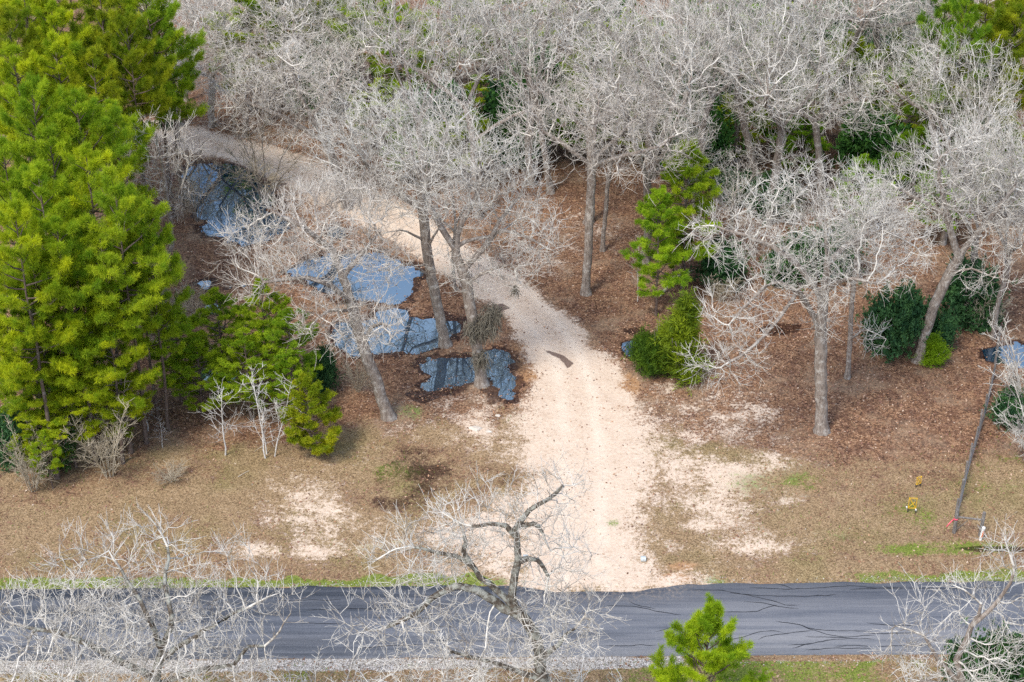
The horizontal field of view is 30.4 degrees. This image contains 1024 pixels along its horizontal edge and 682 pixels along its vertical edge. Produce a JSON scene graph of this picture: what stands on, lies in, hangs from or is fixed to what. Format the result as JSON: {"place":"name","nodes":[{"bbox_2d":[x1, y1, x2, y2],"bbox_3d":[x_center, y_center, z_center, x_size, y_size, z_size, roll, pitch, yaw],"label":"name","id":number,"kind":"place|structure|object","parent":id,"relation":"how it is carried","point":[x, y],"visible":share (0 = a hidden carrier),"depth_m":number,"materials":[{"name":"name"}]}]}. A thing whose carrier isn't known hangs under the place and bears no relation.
{"place":"outdoors","nodes":[
{"label":"outdoors","id":0,"kind":"place"},
{"bbox_2d":[0,0,1023,681],"bbox_3d":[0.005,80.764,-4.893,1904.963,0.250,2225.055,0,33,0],"label":"ground","id":1,"kind":"structure","parent":0,"point":[570,408],"depth_m":109.41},
{"bbox_2d":[0,1,59,159],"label":"pine tree","id":2,"kind":"object","parent":1,"relation":"on","point":[11,13],"visible":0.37,"depth_m":118.39,"materials":[{"name":"green plant"}]},
{"bbox_2d":[0,134,66,317],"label":"pine tree","id":3,"kind":"object","parent":1,"relation":"on","point":[8,180],"visible":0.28,"depth_m":104.79,"materials":[{"name":"green plant"}]},
{"bbox_2d":[0,40,72,214],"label":"pine tree","id":4,"kind":"object","parent":1,"relation":"on","point":[15,64],"visible":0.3,"depth_m":114.84,"materials":[{"name":"green plant"}]},
{"bbox_2d":[0,324,77,427],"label":"pine tree","id":5,"kind":"object","parent":1,"relation":"on","point":[15,401],"visible":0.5,"depth_m":104.44,"materials":[{"name":"green plant"}]},
{"bbox_2d":[0,198,82,479],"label":"pine tree","id":6,"kind":"object","parent":1,"relation":"on","point":[32,246],"visible":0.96,"depth_m":100.27,"materials":[{"name":"green plant"}]},
{"bbox_2d":[0,70,82,312],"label":"pine tree","id":7,"kind":"object","parent":1,"relation":"on","point":[24,107],"visible":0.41,"depth_m":108.97,"materials":[{"name":"green plant"}]},
{"bbox_2d":[0,256,93,416],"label":"pine tree","id":8,"kind":"object","parent":1,"relation":"on","point":[16,324],"visible":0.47,"depth_m":101.54,"materials":[{"name":"green plant"}]},
{"bbox_2d":[0,157,97,431],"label":"pine tree","id":9,"kind":"object","parent":1,"relation":"on","point":[35,178],"visible":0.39,"depth_m":102.27,"materials":[{"name":"green plant"}]},
{"bbox_2d":[8,0,110,170],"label":"pine tree","id":10,"kind":"object","parent":1,"relation":"on","point":[58,17],"visible":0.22,"depth_m":120.47,"materials":[{"name":"green plant"}]},
{"bbox_2d":[19,124,106,282],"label":"pine tree","id":11,"kind":"object","parent":1,"relation":"on","point":[64,141],"visible":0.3,"depth_m":107.70,"materials":[{"name":"green plant"}]},
{"bbox_2d":[31,385,102,467],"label":"pine tree","id":12,"kind":"object","parent":1,"relation":"on","point":[76,412],"visible":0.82,"depth_m":105.66,"materials":[{"name":"green plant"}]},
{"bbox_2d":[22,28,121,165],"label":"pine tree","id":13,"kind":"object","parent":1,"relation":"on","point":[47,66],"visible":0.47,"depth_m":116.83,"materials":[{"name":"green plant"}]},
{"bbox_2d":[10,211,134,459],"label":"pine tree","id":14,"kind":"object","parent":1,"relation":"on","point":[58,247],"visible":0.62,"depth_m":101.58,"materials":[{"name":"green plant"}]},
{"bbox_2d":[33,274,131,465],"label":"pine tree","id":15,"kind":"object","parent":1,"relation":"on","point":[109,375],"visible":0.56,"depth_m":103.28,"materials":[{"name":"green plant"}]},
{"bbox_2d":[29,87,153,342],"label":"pine tree","id":16,"kind":"object","parent":1,"relation":"on","point":[74,128],"visible":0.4,"depth_m":110.52,"materials":[{"name":"green plant"}]},
{"bbox_2d":[43,139,154,393],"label":"pine tree","id":17,"kind":"object","parent":1,"relation":"on","point":[79,200],"visible":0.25,"depth_m":104.26,"materials":[{"name":"green plant"}]},
{"bbox_2d":[59,372,140,483],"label":"bare bush","id":18,"kind":"object","parent":1,"relation":"on","point":[107,446],"visible":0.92,"depth_m":106.07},
{"bbox_2d":[58,44,144,210],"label":"pine tree","id":19,"kind":"object","parent":1,"relation":"on","point":[120,94],"visible":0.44,"depth_m":117.14,"materials":[{"name":"green plant"}]},
{"bbox_2d":[60,233,152,453],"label":"pine tree","id":20,"kind":"object","parent":1,"relation":"on","point":[130,278],"visible":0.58,"depth_m":102.65,"materials":[{"name":"green plant"}]},
{"bbox_2d":[50,0,174,160],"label":"pine tree","id":21,"kind":"object","parent":1,"relation":"on","point":[99,15],"visible":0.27,"depth_m":123.33,"materials":[{"name":"green plant"}]},
{"bbox_2d":[76,306,162,464],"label":"pine tree","id":22,"kind":"object","parent":1,"relation":"on","point":[142,351],"visible":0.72,"depth_m":104.61,"materials":[{"name":"green plant"}]},
{"bbox_2d":[83,97,158,240],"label":"pine tree","id":23,"kind":"object","parent":1,"relation":"on","point":[141,152],"visible":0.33,"depth_m":116.55,"materials":[{"name":"green plant"}]},
{"bbox_2d":[77,162,187,444],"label":"pine tree","id":24,"kind":"object","parent":1,"relation":"on","point":[124,206],"visible":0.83,"depth_m":102.08,"materials":[{"name":"green plant"}]},
{"bbox_2d":[95,6,176,245],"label":"pine tree","id":25,"kind":"object","parent":1,"relation":"on","point":[132,57],"visible":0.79,"depth_m":121.36,"materials":[{"name":"green plant"}]},
{"bbox_2d":[117,205,195,431],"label":"pine tree","id":26,"kind":"object","parent":1,"relation":"on","point":[175,328],"visible":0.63,"depth_m":106.79,"materials":[{"name":"green plant"}]},
{"bbox_2d":[105,106,211,294],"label":"bare oak","id":27,"kind":"object","parent":1,"relation":"on","point":[170,203],"visible":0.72,"depth_m":118.54,"materials":[{"name":"grey plant"}]},
{"bbox_2d":[0,497,318,681],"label":"bare oak","id":28,"kind":"object","parent":1,"relation":"on","point":[154,674],"visible":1,"depth_m":80.29,"materials":[{"name":"grey plant"}]},
{"bbox_2d":[112,0,209,218],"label":"pine tree","id":29,"kind":"object","parent":1,"relation":"on","point":[165,12],"visible":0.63,"depth_m":125.35,"materials":[{"name":"green plant"}]},
{"bbox_2d":[141,305,208,401],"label":"pine tree","id":30,"kind":"object","parent":1,"relation":"on","point":[188,339],"visible":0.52,"depth_m":111.09,"materials":[{"name":"green plant"}]},
{"bbox_2d":[146,16,206,206],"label":"pine tree","id":31,"kind":"object","parent":1,"relation":"on","point":[193,74],"visible":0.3,"depth_m":128.12,"materials":[{"name":"green plant"}]},
{"bbox_2d":[156,339,241,415],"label":"pine tree","id":32,"kind":"object","parent":1,"relation":"on","point":[188,373],"visible":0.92,"depth_m":110.46,"materials":[{"name":"green plant"}]},
{"bbox_2d":[149,0,263,127],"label":"bare oak","id":33,"kind":"object","parent":1,"relation":"on","point":[211,102],"visible":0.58,"depth_m":140.80,"materials":[{"name":"grey plant"}]},
{"bbox_2d":[175,286,262,383],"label":"pine tree","id":34,"kind":"object","parent":1,"relation":"on","point":[212,297],"visible":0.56,"depth_m":111.48,"materials":[{"name":"green plant"}]},
{"bbox_2d":[177,163,289,246],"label":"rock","id":35,"kind":"object","parent":1,"relation":"on","point":[214,211],"visible":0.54,"depth_m":134.55,"materials":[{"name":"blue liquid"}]},
{"bbox_2d":[210,326,286,419],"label":"pine tree","id":36,"kind":"object","parent":1,"relation":"on","point":[250,344],"visible":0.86,"depth_m":109.82,"materials":[{"name":"green plant"}]},
{"bbox_2d":[204,0,301,113],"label":"tree","id":37,"kind":"object","parent":1,"relation":"on","point":[248,3],"visible":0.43,"depth_m":142.44,"materials":[{"name":"grey plant"}]},
{"bbox_2d":[210,111,311,201],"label":"vase tree","id":38,"kind":"object","parent":1,"relation":"on","point":[272,178],"visible":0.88,"depth_m":133.00,"materials":[{"name":"grey wood"}]},
{"bbox_2d":[222,277,301,389],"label":"pine tree","id":39,"kind":"object","parent":1,"relation":"on","point":[273,306],"visible":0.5,"depth_m":111.19,"materials":[{"name":"green plant"}]},
{"bbox_2d":[202,0,337,124],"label":"bare oak","id":40,"kind":"object","parent":1,"relation":"on","point":[264,30],"visible":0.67,"depth_m":140.21,"materials":[{"name":"grey plant"}]},
{"bbox_2d":[187,28,373,210],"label":"bare oak","id":41,"kind":"object","parent":1,"relation":"on","point":[299,92],"visible":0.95,"depth_m":128.53,"materials":[{"name":"grey plant"}]},
{"bbox_2d":[255,306,324,399],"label":"pine tree","id":42,"kind":"object","parent":1,"relation":"on","point":[267,333],"visible":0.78,"depth_m":110.44,"materials":[{"name":"green plant"}]},
{"bbox_2d":[279,371,342,456],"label":"pine tree","id":43,"kind":"object","parent":1,"relation":"on","point":[308,393],"visible":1,"depth_m":107.16,"materials":[{"name":"green plant"}]},
{"bbox_2d":[203,158,419,421],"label":"bare oak","id":44,"kind":"object","parent":1,"relation":"on","point":[361,334],"visible":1,"depth_m":105.96,"materials":[{"name":"grey plant"}]},
{"bbox_2d":[253,0,383,113],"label":"bare oak","id":45,"kind":"object","parent":1,"relation":"on","point":[305,7],"visible":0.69,"depth_m":139.44,"materials":[{"name":"grey plant"}]},
{"bbox_2d":[276,21,384,144],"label":"bare oak","id":46,"kind":"object","parent":1,"relation":"on","point":[343,82],"visible":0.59,"depth_m":137.56,"materials":[{"name":"grey plant"}]},
{"bbox_2d":[291,0,396,122],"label":"bare oak","id":47,"kind":"object","parent":1,"relation":"on","point":[340,42],"visible":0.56,"depth_m":139.70,"materials":[{"name":"grey plant"}]},
{"bbox_2d":[287,252,422,302],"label":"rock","id":48,"kind":"object","parent":1,"relation":"on","point":[404,291],"visible":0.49,"depth_m":125.86,"materials":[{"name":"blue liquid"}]},
{"bbox_2d":[294,66,492,348],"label":"bare oak","id":49,"kind":"object","parent":1,"relation":"on","point":[445,341],"visible":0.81,"depth_m":111.65,"materials":[{"name":"grey plant"}]},
{"bbox_2d":[330,300,460,355],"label":"puddle","id":50,"kind":"object","parent":1,"relation":"on","point":[426,330],"visible":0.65,"depth_m":120.16,"materials":[{"name":"blue liquid"}]},
{"bbox_2d":[365,2,437,115],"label":"pine tree","id":51,"kind":"object","parent":1,"relation":"on","point":[387,71],"visible":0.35,"depth_m":139.57,"materials":[{"name":"green plant"}]},
{"bbox_2d":[344,0,488,199],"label":"bare oak","id":52,"kind":"object","parent":1,"relation":"on","point":[396,35],"visible":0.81,"depth_m":126.87,"materials":[{"name":"grey plant"}]},
{"bbox_2d":[405,345,515,399],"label":"puddle","id":53,"kind":"object","parent":1,"relation":"on","point":[440,371],"visible":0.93,"depth_m":116.52,"materials":[{"name":"blue liquid"}]},
{"bbox_2d":[308,444,625,681],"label":"bare oak","id":54,"kind":"object","parent":1,"relation":"on","point":[513,608],"visible":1,"depth_m":78.58,"materials":[{"name":"grey plant"}]},
{"bbox_2d":[366,0,569,218],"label":"bare oak","id":55,"kind":"object","parent":1,"relation":"on","point":[480,73],"visible":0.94,"depth_m":125.64,"materials":[{"name":"grey plant"}]},
{"bbox_2d":[374,101,574,388],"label":"bare oak","id":56,"kind":"object","parent":1,"relation":"on","point":[476,328],"visible":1,"depth_m":108.77,"materials":[{"name":"grey plant"}]},
{"bbox_2d":[0,132,1020,675],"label":"gravel","id":57,"kind":"structure","parent":1,"relation":"on","point":[404,664],"depth_m":94.50,"materials":[{"name":"gravel"}]},
{"bbox_2d":[0,22,1023,681],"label":"dry grass","id":58,"kind":"structure","parent":1,"relation":"on","point":[540,488],"depth_m":105.86,"materials":[{"name":"brown plant"}]},
{"bbox_2d":[0,22,1023,681],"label":"fallen leaves","id":59,"kind":"object","parent":1,"relation":"on","point":[576,378],"depth_m":115.21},
{"bbox_2d":[422,0,610,194],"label":"bare oak","id":60,"kind":"object","parent":1,"relation":"on","point":[548,178],"visible":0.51,"depth_m":128.86,"materials":[{"name":"grey plant"}]},
{"bbox_2d":[473,64,563,168],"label":"evergreen shrub","id":61,"kind":"object","parent":1,"relation":"on","point":[499,105],"visible":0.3,"depth_m":136.84,"materials":[{"name":"green plant"}]},
{"bbox_2d":[447,0,624,186],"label":"bare oak","id":62,"kind":"object","parent":1,"relation":"on","point":[542,57],"visible":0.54,"depth_m":128.69,"materials":[{"name":"grey plant"}]},
{"bbox_2d":[486,0,708,224],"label":"bare oak","id":63,"kind":"object","parent":1,"relation":"on","point":[553,50],"visible":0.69,"depth_m":124.58,"materials":[{"name":"grey plant"}]},
{"bbox_2d":[491,64,716,296],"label":"bare oak","id":64,"kind":"object","parent":1,"relation":"on","point":[592,164],"visible":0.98,"depth_m":117.28,"materials":[{"name":"grey plant"}]},
{"bbox_2d":[556,55,680,251],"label":"bare oak","id":65,"kind":"object","parent":1,"relation":"on","point":[604,225],"visible":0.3,"depth_m":123.36,"materials":[{"name":"grey plant"}]},
{"bbox_2d":[539,0,759,180],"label":"bare oak","id":66,"kind":"object","parent":1,"relation":"on","point":[648,138],"visible":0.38,"depth_m":130.31,"materials":[{"name":"grey plant"}]},
{"bbox_2d":[620,318,686,379],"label":"cedar bush","id":67,"kind":"object","parent":1,"relation":"on","point":[642,350],"visible":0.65,"depth_m":114.98,"materials":[{"name":"green plant"}]},
{"bbox_2d":[556,0,751,264],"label":"bare oak","id":68,"kind":"object","parent":1,"relation":"on","point":[690,83],"visible":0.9,"depth_m":119.31,"materials":[{"name":"grey plant"}]},
{"bbox_2d":[618,184,692,315],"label":"pine tree","id":69,"kind":"object","parent":1,"relation":"on","point":[664,240],"visible":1,"depth_m":118.88,"materials":[{"name":"green plant"}]},
{"bbox_2d":[647,285,717,396],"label":"juniper tree","id":70,"kind":"object","parent":1,"relation":"on","point":[681,327],"visible":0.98,"depth_m":113.56,"materials":[{"name":"green plant"}]},
{"bbox_2d":[642,137,723,288],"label":"pine tree","id":71,"kind":"object","parent":1,"relation":"on","point":[694,171],"visible":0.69,"depth_m":120.62,"materials":[{"name":"green plant"}]},
{"bbox_2d":[656,81,746,190],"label":"evergreen shrub","id":72,"kind":"object","parent":1,"relation":"on","point":[724,134],"visible":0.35,"depth_m":133.48,"materials":[{"name":"green plant"}]},
{"bbox_2d":[647,592,775,681],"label":"pine tree","id":73,"kind":"object","parent":1,"relation":"on","point":[708,623],"visible":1,"depth_m":86.08,"materials":[{"name":"green plant"}]},
{"bbox_2d":[606,0,825,206],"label":"bare oak","id":74,"kind":"object","parent":1,"relation":"on","point":[717,56],"visible":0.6,"depth_m":126.68,"materials":[{"name":"grey plant"}]},
{"bbox_2d":[688,224,754,292],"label":"evergreen shrub","id":75,"kind":"object","parent":1,"relation":"on","point":[722,275],"visible":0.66,"depth_m":122.87,"materials":[{"name":"green plant"}]},
{"bbox_2d":[705,145,765,241],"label":"bare oak","id":76,"kind":"object","parent":1,"relation":"on","point":[733,195],"visible":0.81,"depth_m":122.22,"materials":[{"name":"grey plant"}]},
{"bbox_2d":[659,0,820,198],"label":"bare oak","id":77,"kind":"object","parent":1,"relation":"on","point":[746,133],"visible":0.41,"depth_m":128.44,"materials":[{"name":"grey plant"}]},
{"bbox_2d":[649,0,840,171],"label":"bare oak","id":78,"kind":"object","parent":1,"relation":"on","point":[737,132],"visible":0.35,"depth_m":131.46,"materials":[{"name":"grey plant"}]},
{"bbox_2d":[742,167,810,225],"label":"evergreen shrub","id":79,"kind":"object","parent":1,"relation":"on","point":[766,175],"visible":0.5,"depth_m":131.33,"materials":[{"name":"green plant"}]},
{"bbox_2d":[695,0,866,224],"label":"bare oak","id":80,"kind":"object","parent":1,"relation":"on","point":[780,141],"visible":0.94,"depth_m":123.98,"materials":[{"name":"grey plant"}]},
{"bbox_2d":[758,224,820,290],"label":"evergreen shrub","id":81,"kind":"object","parent":1,"relation":"on","point":[797,252],"visible":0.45,"depth_m":123.71,"materials":[{"name":"green plant"}]},
{"bbox_2d":[767,114,832,185],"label":"pine tree","id":82,"kind":"object","parent":1,"relation":"on","point":[805,134],"visible":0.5,"depth_m":133.90,"materials":[{"name":"green plant"}]},
{"bbox_2d":[674,152,946,435],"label":"bare oak","id":83,"kind":"object","parent":1,"relation":"on","point":[821,334],"visible":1,"depth_m":103.69,"materials":[{"name":"grey plant"}]},
{"bbox_2d":[717,36,904,218],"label":"bare oak","id":84,"kind":"object","parent":1,"relation":"on","point":[815,119],"visible":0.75,"depth_m":127.53,"materials":[{"name":"grey plant"}]},
{"bbox_2d":[749,0,920,168],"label":"bare oak","id":85,"kind":"object","parent":1,"relation":"on","point":[864,19],"visible":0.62,"depth_m":131.59,"materials":[{"name":"grey plant"}]},
{"bbox_2d":[799,31,890,155],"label":"pine tree","id":86,"kind":"object","parent":1,"relation":"on","point":[861,44],"visible":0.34,"depth_m":136.31,"materials":[{"name":"green plant"}]},
{"bbox_2d":[811,171,928,379],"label":"bare oak","id":87,"kind":"object","parent":1,"relation":"on","point":[847,374],"visible":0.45,"depth_m":110.98,"materials":[{"name":"grey plant"}]},
{"bbox_2d":[823,92,919,194],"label":"evergreen shrub","id":88,"kind":"object","parent":1,"relation":"on","point":[855,145],"visible":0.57,"depth_m":134.09,"materials":[{"name":"green plant"}]},
{"bbox_2d":[787,0,960,110],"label":"bare oak","id":89,"kind":"object","parent":1,"relation":"on","point":[877,32],"visible":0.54,"depth_m":133.87,"materials":[{"name":"grey plant"}]},
{"bbox_2d":[854,278,931,363],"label":"evergreen shrub","id":90,"kind":"object","parent":1,"relation":"on","point":[905,311],"visible":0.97,"depth_m":115.78,"materials":[{"name":"green plant"}]},
{"bbox_2d":[883,126,948,202],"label":"tree","id":91,"kind":"object","parent":1,"relation":"on","point":[920,131],"visible":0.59,"depth_m":132.23,"materials":[{"name":"grey plant"}]},
{"bbox_2d":[885,0,972,184],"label":"pine tree","id":92,"kind":"object","parent":1,"relation":"on","point":[938,11],"visible":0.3,"depth_m":131.13,"materials":[{"name":"green plant"}]},
{"bbox_2d":[850,16,1023,221],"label":"bare oak","id":93,"kind":"object","parent":1,"relation":"on","point":[908,99],"visible":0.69,"depth_m":125.13,"materials":[{"name":"grey plant"}]},
{"bbox_2d":[857,110,1023,364],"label":"bare oak","id":94,"kind":"object","parent":1,"relation":"on","point":[951,270],"visible":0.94,"depth_m":110.87,"materials":[{"name":"grey plant"}]},
{"bbox_2d":[862,512,1023,681],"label":"bare oak","id":95,"kind":"object","parent":1,"relation":"on","point":[965,643],"visible":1,"depth_m":81.19,"materials":[{"name":"grey plant"}]},
{"bbox_2d":[905,26,1023,245],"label":"bare oak","id":96,"kind":"object","parent":1,"relation":"on","point":[944,235],"visible":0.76,"depth_m":122.55,"materials":[{"name":"grey plant"}]},
{"bbox_2d":[927,0,1001,228],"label":"pine tree","id":97,"kind":"object","parent":1,"relation":"on","point":[971,18],"visible":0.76,"depth_m":123.18,"materials":[{"name":"green plant"}]},
{"bbox_2d":[913,92,1023,326],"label":"bare oak","id":98,"kind":"object","parent":1,"relation":"on","point":[987,150],"visible":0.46,"depth_m":114.59,"materials":[{"name":"grey plant"}]},
{"bbox_2d":[922,0,1023,207],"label":"pine tree","id":99,"kind":"object","parent":1,"relation":"on","point":[999,14],"visible":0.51,"depth_m":124.92,"materials":[{"name":"green plant"}]},
{"bbox_2d":[936,246,1017,333],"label":"evergreen shrub","id":100,"kind":"object","parent":1,"relation":"on","point":[955,297],"visible":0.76,"depth_m":118.80,"materials":[{"name":"green plant"}]},
{"bbox_2d":[939,613,1023,681],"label":"evergreen shrub","id":101,"kind":"object","parent":1,"relation":"on","point":[1014,675],"visible":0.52,"depth_m":89.57,"materials":[{"name":"green plant"}]},
{"bbox_2d":[951,143,1023,339],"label":"bare oak","id":102,"kind":"object","parent":1,"relation":"on","point":[1000,293],"visible":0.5,"depth_m":114.96,"materials":[{"name":"grey plant"}]},
{"bbox_2d":[964,0,1023,215],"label":"pine tree","id":103,"kind":"object","parent":1,"relation":"on","point":[1015,20],"visible":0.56,"depth_m":125.04,"materials":[{"name":"green plant"}]},
{"bbox_2d":[977,303,1023,425],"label":"bare bush","id":104,"kind":"object","parent":1,"relation":"on","point":[1014,367],"visible":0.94,"depth_m":109.82,"materials":[{"name":"grey wood"}]},
{"bbox_2d":[0,581,1023,660],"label":"road","id":105,"kind":"structure","parent":0,"point":[834,618],"depth_m":97.21,"materials":[{"name":"asphalt"}]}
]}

